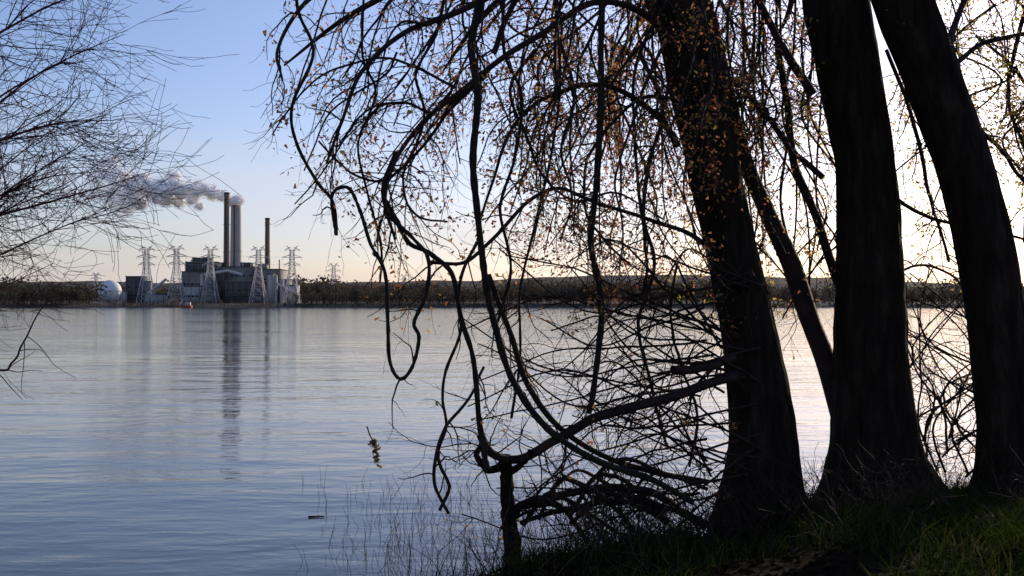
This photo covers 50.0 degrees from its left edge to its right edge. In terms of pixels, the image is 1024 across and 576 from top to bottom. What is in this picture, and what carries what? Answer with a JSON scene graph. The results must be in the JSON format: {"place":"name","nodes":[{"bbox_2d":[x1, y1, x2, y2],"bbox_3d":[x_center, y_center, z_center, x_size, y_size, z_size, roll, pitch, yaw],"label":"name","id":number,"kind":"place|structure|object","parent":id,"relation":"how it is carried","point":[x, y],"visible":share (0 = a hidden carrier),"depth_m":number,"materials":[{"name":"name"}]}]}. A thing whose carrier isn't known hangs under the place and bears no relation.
{"place":"outdoors","nodes":[
{"label":"outdoors","id":0,"kind":"place"},
{"bbox_2d":[0,307,975,575],"bbox_3d":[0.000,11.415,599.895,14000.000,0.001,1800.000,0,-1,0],"label":"river water","id":1,"kind":"structure","parent":0,"point":[180,441],"depth_m":19.22,"materials":[{"name":"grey liquid"}]},
{"bbox_2d":[176,299,192,307],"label":"work barge","id":2,"kind":"object","parent":1,"relation":"on","point":[187,304],"visible":0.89,"depth_m":878.89,"materials":[{"name":"white paint"}]},
{"bbox_2d":[295,461,593,575],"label":"water reeds","id":3,"kind":"object","parent":1,"relation":"in","point":[433,541],"visible":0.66,"depth_m":10.31,"materials":[{"name":"brown plant"}]},
{"bbox_2d":[0,275,1023,575],"bbox_3d":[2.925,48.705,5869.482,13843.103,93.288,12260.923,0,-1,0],"label":"ground","id":4,"kind":"structure","parent":0,"point":[814,565],"depth_m":8.82,"materials":[{"name":"soil"}]},
{"bbox_2d":[0,280,109,305],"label":"distant treeline","id":5,"kind":"object","parent":4,"relation":"on","point":[80,294],"visible":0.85,"depth_m":909.59,"materials":[{"name":"brown plant"}]},
{"bbox_2d":[91,272,101,302],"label":"lattice pylon","id":6,"kind":"object","parent":4,"relation":"on","point":[95,277],"visible":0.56,"depth_m":1700.20,"materials":[{"name":"metal"}]},
{"bbox_2d":[98,280,121,302],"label":"storage tank","id":7,"kind":"object","parent":4,"relation":"on","point":[115,292],"visible":0.82,"depth_m":983.76,"materials":[{"name":"white metal"}]},
{"bbox_2d":[0,0,239,399],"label":"birch tree","id":8,"kind":"object","parent":4,"relation":"on","point":[20,184],"visible":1,"depth_m":6.76,"materials":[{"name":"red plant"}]},
{"bbox_2d":[122,291,126,302],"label":"block","id":9,"kind":"structure","parent":4,"relation":"on","point":[124,295],"depth_m":1058.01,"materials":[{"name":"white concrete"}]},
{"bbox_2d":[126,277,147,302],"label":"block","id":10,"kind":"structure","parent":4,"relation":"on","point":[132,282],"depth_m":1060.15,"materials":[{"name":"grey concrete"}]},
{"bbox_2d":[127,286,140,295],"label":"windows","id":11,"kind":"structure","parent":10,"relation":"attached to","point":[132,294],"depth_m":1059.83,"materials":[{"name":"black glass"}]},
{"bbox_2d":[136,245,156,302],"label":"lattice pylon","id":12,"kind":"object","parent":4,"relation":"on","point":[149,262],"visible":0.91,"depth_m":1030.32,"materials":[{"name":"metal"}]},
{"bbox_2d":[144,282,151,293],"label":"block","id":13,"kind":"structure","parent":4,"relation":"on","point":[146,286],"depth_m":1064.16,"materials":[{"name":"grey concrete"}]},
{"bbox_2d":[92,156,244,213],"bbox_3d":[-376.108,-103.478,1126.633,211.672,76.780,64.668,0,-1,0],"label":"steam plume","id":14,"kind":"object","parent":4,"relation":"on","point":[192,197],"visible":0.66,"depth_m":1113.35,"materials":[{"name":"white"}]},
{"bbox_2d":[166,244,186,302],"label":"lattice pylon","id":15,"kind":"object","parent":4,"relation":"on","point":[174,265],"visible":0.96,"depth_m":1029.61,"materials":[{"name":"metal"}]},
{"bbox_2d":[200,245,219,302],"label":"lattice pylon","id":16,"kind":"object","parent":4,"relation":"on","point":[209,268],"visible":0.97,"depth_m":1029.99,"materials":[{"name":"metal"}]},
{"bbox_2d":[144,258,299,302],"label":"power station","id":17,"kind":"object","parent":4,"relation":"on","point":[234,283],"visible":0.77,"depth_m":1054.97,"materials":[{"name":"metal"}]},
{"bbox_2d":[226,289,253,296],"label":"windows","id":18,"kind":"structure","parent":17,"relation":"in","point":[226,289],"depth_m":1044.84,"materials":[{"name":"black glass"}]},
{"bbox_2d":[223,192,230,265],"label":"brown chimney stack","id":19,"kind":"object","parent":4,"relation":"on","point":[226,249],"visible":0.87,"depth_m":1098.76,"materials":[{"name":"concrete"}]},
{"bbox_2d":[230,204,241,265],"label":"grey chimney stack","id":20,"kind":"object","parent":4,"relation":"on","point":[235,244],"visible":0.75,"depth_m":1121.35,"materials":[{"name":"concrete"}]},
{"bbox_2d":[0,299,494,306],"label":"shore bushes","id":21,"kind":"object","parent":4,"relation":"on","point":[171,303],"visible":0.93,"depth_m":899.38,"materials":[{"name":"brown plant"}]},
{"bbox_2d":[249,246,267,302],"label":"lattice pylon","id":22,"kind":"object","parent":4,"relation":"on","point":[259,270],"visible":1,"depth_m":1029.90,"materials":[{"name":"metal"}]},
{"bbox_2d":[265,218,269,263],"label":"brown chimney stack","id":23,"kind":"object","parent":4,"relation":"on","point":[267,236],"visible":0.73,"depth_m":1103.79,"materials":[{"name":"concrete"}]},
{"bbox_2d":[282,245,301,302],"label":"lattice pylon","id":24,"kind":"object","parent":4,"relation":"on","point":[294,267],"visible":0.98,"depth_m":1030.20,"materials":[{"name":"metal"}]},
{"bbox_2d":[327,262,340,302],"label":"lattice pylon","id":25,"kind":"object","parent":4,"relation":"on","point":[333,273],"visible":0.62,"depth_m":1499.98,"materials":[{"name":"metal"}]},
{"bbox_2d":[293,275,483,302],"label":"distant treeline","id":26,"kind":"object","parent":4,"relation":"on","point":[307,287],"visible":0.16,"depth_m":1160.24,"materials":[{"name":"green plant"}]},
{"bbox_2d":[0,273,961,302],"bbox_3d":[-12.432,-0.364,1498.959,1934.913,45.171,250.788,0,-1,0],"label":"distant treeline","id":27,"kind":"object","parent":4,"relation":"on","point":[165,291],"visible":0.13,"depth_m":1477.96,"materials":[{"name":"green plant"}]},
{"bbox_2d":[455,415,580,558],"bbox_3d":[0.063,1.844,9.539,1.182,1.435,0.702,0,-1,0],"label":"dead snag","id":28,"kind":"object","parent":4,"relation":"on","point":[507,471],"visible":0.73,"depth_m":9.52,"materials":[{"name":"black wood"}]},
{"bbox_2d":[245,0,1023,556],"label":"maple tree","id":29,"kind":"object","parent":4,"relation":"on","point":[749,358],"visible":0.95,"depth_m":10.05,"materials":[{"name":"brown plant"}]},
{"bbox_2d":[269,0,430,443],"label":"hanging vine","id":30,"kind":"object","parent":29,"relation":"hanging from","point":[380,260],"visible":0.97,"depth_m":8.77,"materials":[{"name":"brown plant"}]},
{"bbox_2d":[335,0,403,282],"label":"hanging vine","id":31,"kind":"object","parent":29,"relation":"hanging from","point":[369,113],"visible":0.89,"depth_m":9.00,"materials":[{"name":"brown plant"}]},
{"bbox_2d":[366,426,381,467],"bbox_3d":[-1.178,1.365,9.371,0.137,0.370,0.094,0,-1,0],"label":"stranded twig","id":32,"kind":"object","parent":29,"relation":"attached to","point":[372,441],"visible":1,"depth_m":9.38,"materials":[{"name":"beige plant"}]},
{"bbox_2d":[387,200,490,485],"bbox_3d":[-0.620,0.448,9.187,0.889,2.389,0.455,0,-1,0],"label":"hanging vine","id":33,"kind":"object","parent":29,"relation":"hanging from","point":[477,390],"visible":0.86,"depth_m":9.12,"materials":[{"name":"brown plant"}]},
{"bbox_2d":[421,241,477,510],"bbox_3d":[-0.504,0.735,9.064,0.342,2.263,0.587,0,-1,24],"label":"hanging vine","id":34,"kind":"object","parent":29,"relation":"hanging from","point":[444,500],"visible":0.97,"depth_m":9.15,"materials":[{"name":"brown plant"}]},
{"bbox_2d":[486,0,523,351],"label":"hanging vine","id":35,"kind":"object","parent":29,"relation":"hanging from","point":[502,306],"visible":0.92,"depth_m":9.42,"materials":[{"name":"brown plant"}]},
{"bbox_2d":[494,0,570,418],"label":"hanging vine","id":36,"kind":"object","parent":29,"relation":"hanging from","point":[534,227],"visible":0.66,"depth_m":9.81,"materials":[{"name":"brown plant"}]},
{"bbox_2d":[462,0,707,532],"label":"hanging vine","id":37,"kind":"object","parent":29,"relation":"hanging from","point":[519,392],"visible":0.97,"depth_m":9.16,"materials":[{"name":"brown plant"}]},
{"bbox_2d":[550,0,645,467],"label":"hanging vine","id":38,"kind":"object","parent":29,"relation":"hanging from","point":[597,159],"visible":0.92,"depth_m":9.60,"materials":[{"name":"brown plant"}]},
{"bbox_2d":[603,0,669,357],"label":"hanging vine","id":39,"kind":"object","parent":29,"relation":"hanging from","point":[659,13],"visible":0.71,"depth_m":10.15,"materials":[{"name":"brown plant"}]},
{"bbox_2d":[669,263,709,482],"bbox_3d":[1.719,0.776,10.236,0.456,2.024,0.314,1,-1,-35],"label":"hanging vine","id":40,"kind":"object","parent":29,"relation":"hanging from","point":[694,401],"visible":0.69,"depth_m":10.18,"materials":[{"name":"brown plant"}]},
{"bbox_2d":[292,277,1023,305],"bbox_3d":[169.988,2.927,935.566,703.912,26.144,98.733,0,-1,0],"label":"distant treeline","id":41,"kind":"object","parent":4,"relation":"on","point":[332,296],"visible":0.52,"depth_m":923.79,"materials":[{"name":"green plant"}]},
{"bbox_2d":[358,420,1023,575],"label":"dry weeds","id":42,"kind":"object","parent":4,"relation":"on","point":[603,532],"visible":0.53,"depth_m":8.41,"materials":[{"name":"brown plant"}]},
{"bbox_2d":[422,476,1023,575],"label":"bank grass","id":43,"kind":"structure","parent":4,"relation":"on","point":[1013,528],"depth_m":8.07,"materials":[{"name":"green plant"}]},
{"bbox_2d":[470,420,1023,563],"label":"underbrush","id":44,"kind":"object","parent":4,"relation":"on","point":[716,507],"visible":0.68,"depth_m":9.02,"materials":[{"name":"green plant"}]},
{"bbox_2d":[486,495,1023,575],"bbox_3d":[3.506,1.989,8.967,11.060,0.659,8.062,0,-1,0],"label":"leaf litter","id":45,"kind":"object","parent":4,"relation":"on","point":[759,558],"visible":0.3,"depth_m":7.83,"materials":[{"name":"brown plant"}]},
{"bbox_2d":[649,0,1023,498],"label":"maple tree","id":46,"kind":"object","parent":4,"relation":"on","point":[863,368],"visible":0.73,"depth_m":11.20,"materials":[{"name":"brown plant"}]},
{"bbox_2d":[747,0,817,233],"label":"hanging vine","id":47,"kind":"object","parent":46,"relation":"hanging from","point":[781,187],"visible":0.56,"depth_m":11.97,"materials":[{"name":"brown plant"}]},
{"bbox_2d":[659,0,1023,498],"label":"maple tree","id":48,"kind":"object","parent":4,"relation":"on","point":[921,41],"visible":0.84,"depth_m":10.78,"materials":[{"name":"brown plant"}]},
{"bbox_2d":[0,0,1023,285],"label":"sky","id":49,"kind":"structure","parent":0,"point":[223,90],"materials":[{"name":"blue"}]}
]}

